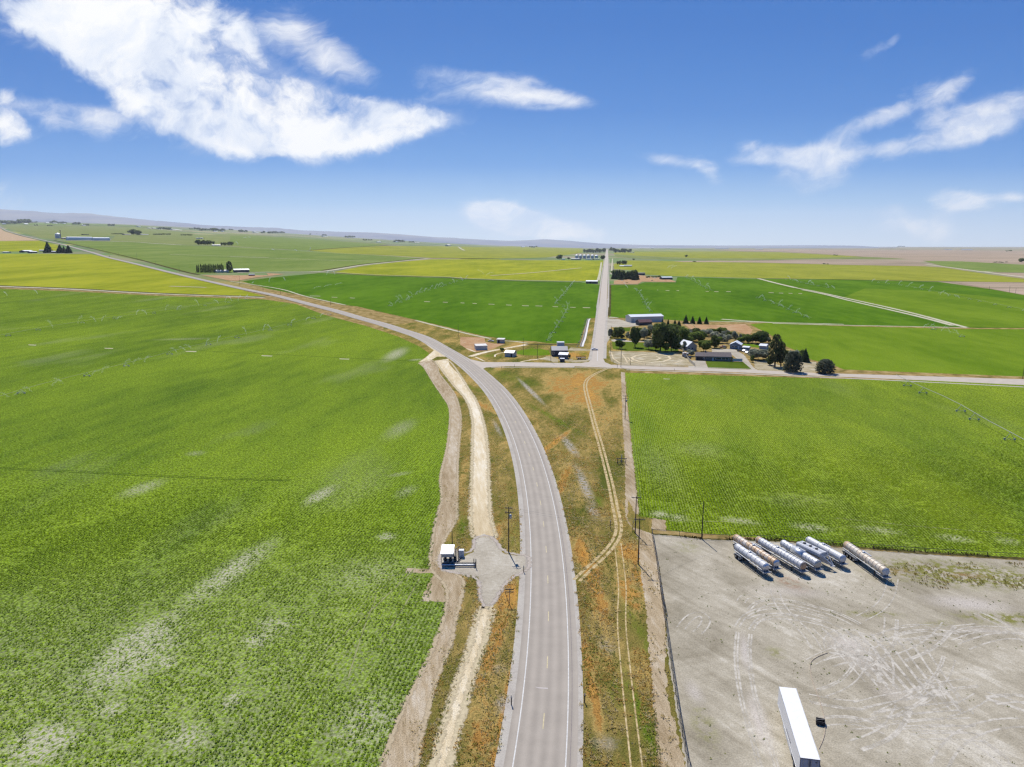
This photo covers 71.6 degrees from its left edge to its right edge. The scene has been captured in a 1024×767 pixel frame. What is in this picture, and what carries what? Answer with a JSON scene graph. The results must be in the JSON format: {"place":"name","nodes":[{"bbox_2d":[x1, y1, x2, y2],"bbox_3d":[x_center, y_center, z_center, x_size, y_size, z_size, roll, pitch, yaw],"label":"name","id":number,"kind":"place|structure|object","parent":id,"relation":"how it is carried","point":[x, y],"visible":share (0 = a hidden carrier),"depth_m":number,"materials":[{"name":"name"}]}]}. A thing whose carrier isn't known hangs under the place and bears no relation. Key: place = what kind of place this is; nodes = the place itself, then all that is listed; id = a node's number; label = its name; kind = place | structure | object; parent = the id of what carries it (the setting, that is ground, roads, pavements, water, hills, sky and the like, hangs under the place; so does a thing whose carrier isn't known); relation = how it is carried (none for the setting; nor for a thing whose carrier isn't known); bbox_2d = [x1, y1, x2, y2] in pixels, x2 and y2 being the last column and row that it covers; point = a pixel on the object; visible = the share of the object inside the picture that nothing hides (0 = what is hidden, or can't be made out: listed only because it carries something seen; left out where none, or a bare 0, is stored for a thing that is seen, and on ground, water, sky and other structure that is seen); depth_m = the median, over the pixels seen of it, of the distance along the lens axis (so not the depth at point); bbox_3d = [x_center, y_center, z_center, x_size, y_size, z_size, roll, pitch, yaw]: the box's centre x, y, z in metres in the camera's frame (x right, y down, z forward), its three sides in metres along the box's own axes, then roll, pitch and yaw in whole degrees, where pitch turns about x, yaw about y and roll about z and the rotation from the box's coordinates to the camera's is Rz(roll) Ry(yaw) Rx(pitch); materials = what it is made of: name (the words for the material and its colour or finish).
{"place":"outdoors","nodes":[
{"label":"outdoors","id":0,"kind":"place"},
{"bbox_2d":[0,228,36,240],"bbox_3d":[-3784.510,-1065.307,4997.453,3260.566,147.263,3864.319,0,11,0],"label":"plowed field","id":1,"kind":"structure","parent":0,"point":[5,236],"depth_m":3687.25,"materials":[{"name":"soil"}]},
{"bbox_2d":[0,223,192,231],"bbox_3d":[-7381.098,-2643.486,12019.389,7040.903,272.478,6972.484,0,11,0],"label":"hay field","id":2,"kind":"structure","parent":0,"point":[77,224],"depth_m":11837.96,"materials":[{"name":"plant"}]},
{"bbox_2d":[0,241,261,295],"bbox_3d":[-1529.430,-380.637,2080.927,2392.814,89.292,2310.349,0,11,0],"label":"grain field","id":3,"kind":"structure","parent":0,"point":[86,271],"depth_m":1305.40,"materials":[{"name":"plant"}]},
{"bbox_2d":[2,225,384,248],"bbox_3d":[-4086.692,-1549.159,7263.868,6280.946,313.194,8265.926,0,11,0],"label":"pasture field","id":4,"kind":"structure","parent":0,"point":[50,232],"depth_m":5302.82,"materials":[{"name":"plant"}]},
{"bbox_2d":[0,289,448,766],"bbox_3d":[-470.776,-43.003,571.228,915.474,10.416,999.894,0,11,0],"label":"sugar beet field","id":5,"kind":"structure","parent":0,"point":[326,419],"depth_m":195.00,"materials":[{"name":"green plant"}]},
{"bbox_2d":[1,312,330,395],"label":"irrigation line","id":6,"kind":"object","parent":5,"relation":"on","point":[155,355],"visible":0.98,"depth_m":456.62,"materials":[{"name":"metal"}]},
{"bbox_2d":[0,351,404,480],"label":"irrigation wheel rut","id":7,"kind":"structure","parent":5,"relation":"on","point":[171,475],"depth_m":227.31,"materials":[{"name":"plant"}]},
{"bbox_2d":[63,241,421,273],"bbox_3d":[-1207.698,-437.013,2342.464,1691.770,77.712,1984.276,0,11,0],"label":"alfalfa field","id":8,"kind":"structure","parent":0,"point":[188,258],"depth_m":2254.36,"materials":[{"name":"plant"}]},
{"bbox_2d":[0,227,577,766],"bbox_3d":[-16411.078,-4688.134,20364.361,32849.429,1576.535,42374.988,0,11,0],"label":"highway","id":9,"kind":"structure","parent":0,"point":[544,649],"depth_m":142.21,"materials":[{"name":"asphalt"}]},
{"bbox_2d":[300,302,531,766],"bbox_3d":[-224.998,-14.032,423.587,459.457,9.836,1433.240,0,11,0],"label":"edge line","id":10,"kind":"object","parent":9,"relation":"on","point":[530,599],"visible":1,"depth_m":137.51,"materials":[{"name":"white paint"}]},
{"bbox_2d":[504,392,568,766],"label":"edge line","id":11,"kind":"object","parent":9,"relation":"on","point":[566,612],"visible":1,"depth_m":136.25,"materials":[{"name":"white paint"}]},
{"bbox_2d":[514,403,571,766],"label":"road seam","id":12,"kind":"object","parent":9,"relation":"on","point":[569,601],"visible":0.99,"depth_m":145.18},
{"bbox_2d":[5,230,582,766],"bbox_3d":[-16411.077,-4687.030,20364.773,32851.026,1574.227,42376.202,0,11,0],"label":"road shoulder","id":13,"kind":"object","parent":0,"point":[503,738],"visible":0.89,"depth_m":140.69},
{"bbox_2d":[230,236,377,249],"bbox_3d":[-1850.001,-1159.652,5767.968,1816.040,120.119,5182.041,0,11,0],"label":"green strip field","id":14,"kind":"structure","parent":0,"point":[281,243],"depth_m":4935.61,"materials":[{"name":"plant"}]},
{"bbox_2d":[243,273,599,343],"bbox_3d":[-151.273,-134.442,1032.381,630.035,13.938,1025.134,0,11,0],"label":"potato field","id":15,"kind":"structure","parent":0,"point":[498,310],"depth_m":938.77,"materials":[{"name":"green plant"}]},
{"bbox_2d":[377,360,465,766],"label":"field edge soil","id":16,"kind":"structure","parent":0,"point":[401,752],"depth_m":144.21,"materials":[{"name":"soil"}]},
{"bbox_2d":[384,483,457,760],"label":"verge weeds","id":17,"kind":"object","parent":16,"relation":"on","point":[440,631],"visible":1,"depth_m":129.26,"materials":[{"name":"plant"}]},
{"bbox_2d":[203,273,674,351],"bbox_3d":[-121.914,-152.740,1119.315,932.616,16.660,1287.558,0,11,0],"label":"reddish bare ground","id":18,"kind":"structure","parent":0,"point":[467,343],"depth_m":1307.47,"materials":[{"name":"soil"}]},
{"bbox_2d":[474,343,487,349],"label":"tank house","id":19,"kind":"structure","parent":18,"relation":"on","point":[480,346],"depth_m":497.95,"materials":[{"name":"concrete"}]},
{"bbox_2d":[0,209,878,247],"bbox_3d":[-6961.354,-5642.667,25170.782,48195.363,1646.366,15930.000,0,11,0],"label":"hills","id":20,"kind":"structure","parent":0,"point":[15,215],"depth_m":21047.11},
{"bbox_2d":[312,246,582,257],"bbox_3d":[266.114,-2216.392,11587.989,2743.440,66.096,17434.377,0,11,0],"label":"barley field","id":21,"kind":"structure","parent":0,"point":[472,252],"depth_m":4802.00,"materials":[{"name":"plant"}]},
{"bbox_2d":[105,290,801,358],"bbox_3d":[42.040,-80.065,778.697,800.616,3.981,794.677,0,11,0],"label":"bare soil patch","id":22,"kind":"object","parent":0,"point":[476,303],"visible":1,"depth_m":861.63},
{"bbox_2d":[420,345,493,536],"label":"dirt track","id":23,"kind":"structure","parent":0,"point":[480,515],"depth_m":241.02,"materials":[{"name":"soil"}]},
{"bbox_2d":[434,360,498,537],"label":"track rim","id":24,"kind":"object","parent":23,"relation":"on","point":[489,505],"visible":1,"depth_m":238.74,"materials":[{"name":"soil"}]},
{"bbox_2d":[435,607,490,766],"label":"dirt track","id":25,"kind":"structure","parent":0,"point":[455,709],"depth_m":116.72,"materials":[{"name":"soil"}]},
{"bbox_2d":[427,606,496,766],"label":"track rim","id":26,"kind":"object","parent":25,"relation":"on","point":[451,757],"visible":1,"depth_m":116.17,"materials":[{"name":"soil"}]},
{"bbox_2d":[331,259,603,280],"bbox_3d":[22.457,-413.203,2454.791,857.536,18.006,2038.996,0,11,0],"label":"wheat field","id":27,"kind":"structure","parent":0,"point":[584,270],"depth_m":1958.69,"materials":[{"name":"plant"}]},
{"bbox_2d":[440,534,524,608],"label":"gravel pad","id":28,"kind":"object","parent":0,"point":[494,568],"visible":0.91,"depth_m":162.17,"materials":[{"name":"gravel"}]},
{"bbox_2d":[440,544,475,565],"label":"pump station","id":29,"kind":"object","parent":28,"relation":"on","point":[447,550],"visible":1,"depth_m":163.20,"materials":[{"name":"white metal"}]},
{"bbox_2d":[436,535,532,606],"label":"track rim","id":30,"kind":"object","parent":28,"relation":"on","point":[478,582],"visible":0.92,"depth_m":160.13,"materials":[{"name":"gravel"}]},
{"bbox_2d":[468,344,542,361],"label":"dirt track","id":31,"kind":"structure","parent":0,"point":[498,353],"depth_m":486.37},
{"bbox_2d":[504,350,516,356],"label":"pump shed","id":32,"kind":"structure","parent":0,"point":[510,353],"depth_m":467.50,"materials":[{"name":"grey"}]},
{"bbox_2d":[0,226,1022,342],"bbox_3d":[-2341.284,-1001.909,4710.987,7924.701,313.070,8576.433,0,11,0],"label":"field track","id":33,"kind":"structure","parent":0,"point":[928,317],"depth_m":975.07,"materials":[{"name":"soil"}]},
{"bbox_2d":[0,240,1022,344],"bbox_3d":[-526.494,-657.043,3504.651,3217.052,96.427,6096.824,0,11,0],"label":"ditch bank","id":34,"kind":"structure","parent":0,"point":[609,311],"depth_m":1400.38,"materials":[{"name":"soil"}]},
{"bbox_2d":[0,222,1023,604],"bbox_3d":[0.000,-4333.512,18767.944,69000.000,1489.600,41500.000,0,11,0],"label":"ground","id":35,"kind":"structure","parent":0,"point":[378,316],"depth_m":1254.07,"materials":[{"name":"plant"}]},
{"bbox_2d":[66,237,91,239],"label":"greenhouse","id":36,"kind":"object","parent":35,"relation":"on","point":[78,238],"visible":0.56,"depth_m":3384.02,"materials":[{"name":"white metal"}]},
{"bbox_2d":[91,237,109,240],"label":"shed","id":37,"kind":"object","parent":35,"relation":"on","point":[100,238],"visible":1,"depth_m":3426.86,"materials":[{"name":"white metal"}]},
{"bbox_2d":[635,319,651,324],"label":"barn","id":38,"kind":"structure","parent":35,"relation":"on","point":[643,321],"depth_m":653.94,"materials":[{"name":"brown"}]},
{"bbox_2d":[625,314,663,322],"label":"metal shed","id":39,"kind":"structure","parent":35,"relation":"on","point":[631,318],"depth_m":679.37,"materials":[{"name":"white"}]},
{"bbox_2d":[678,326,689,339],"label":"broadleaf tree","id":40,"kind":"object","parent":35,"relation":"on","point":[684,332],"visible":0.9,"depth_m":533.07,"materials":[{"name":"green plant"}]},
{"bbox_2d":[679,339,696,350],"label":"house","id":41,"kind":"structure","parent":35,"relation":"on","point":[690,345],"depth_m":494.85,"materials":[{"name":"grey"}]},
{"bbox_2d":[688,331,702,339],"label":"shrub","id":42,"kind":"object","parent":35,"relation":"on","point":[697,335],"visible":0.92,"depth_m":538.12,"materials":[{"name":"green plant"}]},
{"bbox_2d":[695,352,704,359],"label":"carport","id":43,"kind":"object","parent":35,"relation":"on","point":[700,355],"visible":0.96,"depth_m":453.82,"materials":[{"name":"metal"}]},
{"bbox_2d":[698,340,711,351],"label":"broadleaf tree","id":44,"kind":"object","parent":35,"relation":"on","point":[705,344],"visible":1,"depth_m":486.25,"materials":[{"name":"green plant"}]},
{"bbox_2d":[711,335,720,347],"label":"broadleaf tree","id":45,"kind":"object","parent":35,"relation":"on","point":[715,340],"visible":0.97,"depth_m":505.49,"materials":[{"name":"green plant"}]},
{"bbox_2d":[729,340,742,348],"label":"cottage","id":46,"kind":"structure","parent":35,"relation":"on","point":[737,344],"depth_m":503.31,"materials":[{"name":"grey paint"}]},
{"bbox_2d":[751,330,768,342],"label":"broadleaf tree","id":47,"kind":"object","parent":35,"relation":"on","point":[761,336],"visible":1,"depth_m":525.06,"materials":[{"name":"green plant"}]},
{"bbox_2d":[782,351,803,371],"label":"juniper tree","id":48,"kind":"object","parent":35,"relation":"on","point":[792,359],"visible":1,"depth_m":407.78,"materials":[{"name":"green plant"}]},
{"bbox_2d":[814,359,835,373],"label":"juniper tree","id":49,"kind":"object","parent":35,"relation":"on","point":[824,366],"visible":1,"depth_m":403.75,"materials":[{"name":"green plant"}]},
{"bbox_2d":[0,0,1023,246],"label":"sky","id":50,"kind":"structure","parent":0,"point":[873,123],"materials":[{"name":"blue"}]},
{"bbox_2d":[384,318,685,766],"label":"verge ground","id":51,"kind":"structure","parent":0,"point":[533,390],"depth_m":178.31,"materials":[{"name":"plant"}]},
{"bbox_2d":[505,507,512,552],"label":"utility pole","id":52,"kind":"object","parent":51,"relation":"on","point":[509,515],"visible":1,"depth_m":167.82,"materials":[{"name":"brown wood"}]},
{"bbox_2d":[414,402,661,766],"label":"straw weeds","id":53,"kind":"object","parent":51,"relation":"on","point":[582,621],"visible":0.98,"depth_m":139.67,"materials":[{"name":"plant"}]},
{"bbox_2d":[419,404,662,766],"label":"orange weeds","id":54,"kind":"object","parent":51,"relation":"on","point":[585,602],"visible":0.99,"depth_m":141.61,"materials":[{"name":"plant"}]},
{"bbox_2d":[436,399,659,766],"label":"green weeds","id":55,"kind":"object","parent":51,"relation":"on","point":[587,683],"visible":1,"depth_m":145.61,"materials":[{"name":"plant"}]},
{"bbox_2d":[577,319,589,346],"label":"irrigation ditch","id":56,"kind":"object","parent":51,"relation":"on","point":[584,335],"visible":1,"depth_m":584.04,"materials":[{"name":"concrete"}]},
{"bbox_2d":[573,368,622,580],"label":"wheel track","id":57,"kind":"structure","parent":51,"relation":"on","point":[614,534],"depth_m":205.74,"materials":[{"name":"soil"}]},
{"bbox_2d":[613,327,624,337],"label":"broadleaf tree","id":58,"kind":"object","parent":51,"relation":"on","point":[618,332],"visible":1,"depth_m":554.72,"materials":[{"name":"green plant"}]},
{"bbox_2d":[614,543,642,766],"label":"wheel track","id":59,"kind":"structure","parent":51,"relation":"on","point":[629,665],"depth_m":122.92,"materials":[{"name":"soil"}]},
{"bbox_2d":[406,518,665,601],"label":"bare soil patch","id":60,"kind":"object","parent":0,"point":[437,593],"visible":0.98,"depth_m":153.57,"materials":[{"name":"soil"}]},
{"bbox_2d":[550,346,567,355],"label":"pump building","id":61,"kind":"structure","parent":0,"point":[555,350],"depth_m":470.33,"materials":[{"name":"grey"}]},
{"bbox_2d":[540,347,589,362],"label":"junction lot","id":62,"kind":"structure","parent":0,"point":[551,358],"depth_m":456.67,"materials":[{"name":"gravel"}]},
{"bbox_2d":[517,344,758,355],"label":"lawn","id":63,"kind":"structure","parent":0,"point":[532,351],"depth_m":491.01,"materials":[{"name":"green plant"}]},
{"bbox_2d":[621,372,684,766],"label":"field edge strip","id":64,"kind":"object","parent":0,"point":[655,621],"visible":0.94,"depth_m":138.46,"materials":[{"name":"soil"}]},
{"bbox_2d":[640,539,683,766],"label":"verge weeds","id":65,"kind":"object","parent":64,"relation":"on","point":[663,716],"visible":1,"depth_m":127.20,"materials":[{"name":"plant"}]},
{"bbox_2d":[612,328,750,368],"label":"lawn","id":66,"kind":"structure","parent":0,"point":[629,346],"depth_m":495.68,"materials":[{"name":"plant"}]},
{"bbox_2d":[630,326,640,346],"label":"broadleaf tree","id":67,"kind":"object","parent":66,"relation":"on","point":[635,335],"visible":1,"depth_m":509.35,"materials":[{"name":"green plant"}]},
{"bbox_2d":[652,322,667,350],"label":"broadleaf tree","id":68,"kind":"object","parent":66,"relation":"on","point":[659,337],"visible":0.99,"depth_m":488.08,"materials":[{"name":"green plant"}]},
{"bbox_2d":[665,326,679,350],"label":"broadleaf tree","id":69,"kind":"object","parent":66,"relation":"on","point":[672,336],"visible":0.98,"depth_m":489.12,"materials":[{"name":"green plant"}]},
{"bbox_2d":[607,319,756,369],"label":"gravel lot","id":70,"kind":"structure","parent":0,"point":[623,323],"depth_m":495.75,"materials":[{"name":"gravel"}]},
{"bbox_2d":[609,351,816,371],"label":"gravel lot","id":71,"kind":"structure","parent":0,"point":[650,358],"depth_m":448.84,"materials":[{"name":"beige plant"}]},
{"bbox_2d":[611,352,679,363],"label":"mowing ring","id":72,"kind":"object","parent":71,"relation":"on","point":[669,357],"visible":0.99,"depth_m":456.62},
{"bbox_2d":[748,348,768,357],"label":"shrub","id":73,"kind":"object","parent":71,"relation":"on","point":[762,353],"visible":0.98,"depth_m":449.89,"materials":[{"name":"green plant"}]},
{"bbox_2d":[768,333,783,366],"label":"pine tree","id":74,"kind":"object","parent":71,"relation":"on","point":[774,344],"visible":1,"depth_m":425.60,"materials":[{"name":"green plant"}]},
{"bbox_2d":[778,342,786,366],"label":"pine tree","id":75,"kind":"object","parent":71,"relation":"on","point":[782,356],"visible":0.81,"depth_m":426.95,"materials":[{"name":"green plant"}]},
{"bbox_2d":[801,349,809,362],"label":"spruce tree","id":76,"kind":"object","parent":71,"relation":"on","point":[805,357],"visible":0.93,"depth_m":445.57,"materials":[{"name":"green plant"}]},
{"bbox_2d":[704,350,731,360],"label":"ranch house","id":77,"kind":"structure","parent":0,"point":[718,356],"depth_m":451.19,"materials":[{"name":"grey brick"}]},
{"bbox_2d":[684,324,752,333],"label":"dry field corner","id":78,"kind":"object","parent":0,"point":[743,328],"visible":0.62,"depth_m":634.24,"materials":[{"name":"soil"}]},
{"bbox_2d":[468,249,1023,384],"bbox_3d":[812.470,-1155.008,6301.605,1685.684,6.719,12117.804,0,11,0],"label":"side road","id":79,"kind":"structure","parent":0,"point":[599,341],"depth_m":426.69,"materials":[{"name":"asphalt"}]},
{"bbox_2d":[491,261,1022,386],"bbox_3d":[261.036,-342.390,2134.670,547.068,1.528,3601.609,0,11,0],"label":"road shoulder","id":80,"kind":"object","parent":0,"point":[593,341],"visible":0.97,"depth_m":432.03},
{"bbox_2d":[615,254,902,260],"bbox_3d":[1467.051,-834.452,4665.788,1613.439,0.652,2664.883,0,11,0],"label":"scrub pasture","id":81,"kind":"structure","parent":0,"point":[633,256],"depth_m":3971.81,"materials":[{"name":"plant"}]},
{"bbox_2d":[609,277,1023,327],"bbox_3d":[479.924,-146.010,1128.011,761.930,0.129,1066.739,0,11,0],"label":"bean field","id":82,"kind":"structure","parent":0,"point":[690,298],"depth_m":945.82,"materials":[{"name":"green plant"}]},
{"bbox_2d":[759,276,957,331],"bbox_3d":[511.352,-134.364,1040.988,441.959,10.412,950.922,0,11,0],"label":"water spray","id":83,"kind":"object","parent":82,"relation":"on","point":[873,279],"visible":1,"depth_m":979.72,"materials":[{"name":"white"}]},
{"bbox_2d":[613,251,1023,281],"bbox_3d":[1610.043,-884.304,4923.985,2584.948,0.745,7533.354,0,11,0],"label":"barley field","id":84,"kind":"structure","parent":0,"point":[789,270],"depth_m":2165.57,"materials":[{"name":"plant"}]},
{"bbox_2d":[625,373,1023,557],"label":"bean field","id":85,"kind":"structure","parent":0,"point":[738,412],"depth_m":255.22,"materials":[{"name":"green plant"}]},
{"bbox_2d":[897,375,1023,439],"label":"irrigation line","id":86,"kind":"object","parent":85,"relation":"on","point":[963,408],"visible":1,"depth_m":307.39,"materials":[{"name":"metal"}]},
{"bbox_2d":[652,534,1023,766],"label":"yard","id":87,"kind":"structure","parent":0,"point":[704,672],"depth_m":127.59,"materials":[{"name":"gravel"}]},
{"bbox_2d":[651,530,691,766],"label":"chain link fence","id":88,"kind":"object","parent":87,"relation":"on","point":[663,603],"visible":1,"depth_m":125.18,"materials":[{"name":"metal"}]},
{"bbox_2d":[734,543,770,573],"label":"tank trailer","id":89,"kind":"object","parent":87,"relation":"on","point":[752,557],"visible":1,"depth_m":161.31,"materials":[{"name":"metal"}]},
{"bbox_2d":[733,534,781,569],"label":"tank trailer","id":90,"kind":"object","parent":87,"relation":"on","point":[774,562],"visible":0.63,"depth_m":163.84,"materials":[{"name":"metal"}]},
{"bbox_2d":[755,536,807,572],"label":"tank trailer","id":91,"kind":"object","parent":87,"relation":"on","point":[768,546],"visible":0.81,"depth_m":162.98,"materials":[{"name":"metal"}]},
{"bbox_2d":[777,687,820,766],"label":"box trailer","id":92,"kind":"object","parent":87,"relation":"on","point":[801,742],"visible":1,"depth_m":102.12,"materials":[{"name":"metal"}]},
{"bbox_2d":[780,540,822,570],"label":"tank trailer","id":93,"kind":"object","parent":87,"relation":"on","point":[802,555],"visible":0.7,"depth_m":162.32,"materials":[{"name":"metal"}]},
{"bbox_2d":[796,541,834,566],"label":"trailer","id":94,"kind":"object","parent":87,"relation":"on","point":[816,552],"visible":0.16,"depth_m":163.10,"materials":[{"name":"metal"}]},
{"bbox_2d":[816,717,825,725],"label":"metal bin","id":95,"kind":"object","parent":87,"relation":"on","point":[820,721],"visible":1,"depth_m":108.56,"materials":[{"name":"metal"}]},
{"bbox_2d":[805,536,847,565],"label":"tank trailer","id":96,"kind":"object","parent":87,"relation":"on","point":[840,559],"visible":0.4,"depth_m":163.94,"materials":[{"name":"metal"}]},
{"bbox_2d":[659,556,1004,766],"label":"yard clods","id":97,"kind":"object","parent":87,"relation":"on","point":[836,622],"visible":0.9,"depth_m":139.56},
{"bbox_2d":[652,529,1020,557],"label":"wire fence","id":98,"kind":"object","parent":87,"relation":"on","point":[841,543],"visible":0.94,"depth_m":171.88,"materials":[{"name":"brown metal"}]},
{"bbox_2d":[666,540,1022,764],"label":"yard weeds","id":99,"kind":"object","parent":87,"relation":"on","point":[865,636],"visible":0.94,"depth_m":133.26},
{"bbox_2d":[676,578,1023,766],"bbox_3d":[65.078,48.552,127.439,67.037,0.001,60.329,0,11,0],"label":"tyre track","id":100,"kind":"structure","parent":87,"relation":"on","point":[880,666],"depth_m":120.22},
{"bbox_2d":[842,541,891,578],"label":"tank trailer","id":101,"kind":"object","parent":87,"relation":"on","point":[854,553],"visible":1,"depth_m":161.25,"materials":[{"name":"metal"}]},
{"bbox_2d":[653,533,1023,559],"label":"ditch bank","id":102,"kind":"structure","parent":0,"point":[1000,557],"depth_m":170.10,"materials":[{"name":"soil"}]},
{"bbox_2d":[684,535,989,555],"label":"ditch weeds","id":103,"kind":"object","parent":102,"relation":"on","point":[771,538],"visible":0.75,"depth_m":171.76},
{"bbox_2d":[678,249,1023,294],"bbox_3d":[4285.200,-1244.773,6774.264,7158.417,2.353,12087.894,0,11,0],"label":"desert plain","id":104,"kind":"structure","parent":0,"point":[994,256],"depth_m":3974.08,"materials":[{"name":"soil"}]},
{"bbox_2d":[750,288,1023,376],"bbox_3d":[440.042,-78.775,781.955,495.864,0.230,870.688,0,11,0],"label":"lush field","id":105,"kind":"structure","parent":0,"point":[998,352],"depth_m":559.63,"materials":[{"name":"green plant"}]},
{"bbox_2d":[884,561,1023,588],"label":"yard grass","id":106,"kind":"structure","parent":0,"point":[939,582],"depth_m":156.53,"materials":[{"name":"plant"}]},
{"bbox_2d":[925,261,1023,272],"bbox_3d":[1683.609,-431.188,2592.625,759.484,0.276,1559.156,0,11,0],"label":"dark far field","id":107,"kind":"structure","parent":0,"point":[992,267],"depth_m":2465.87,"materials":[{"name":"plant"}]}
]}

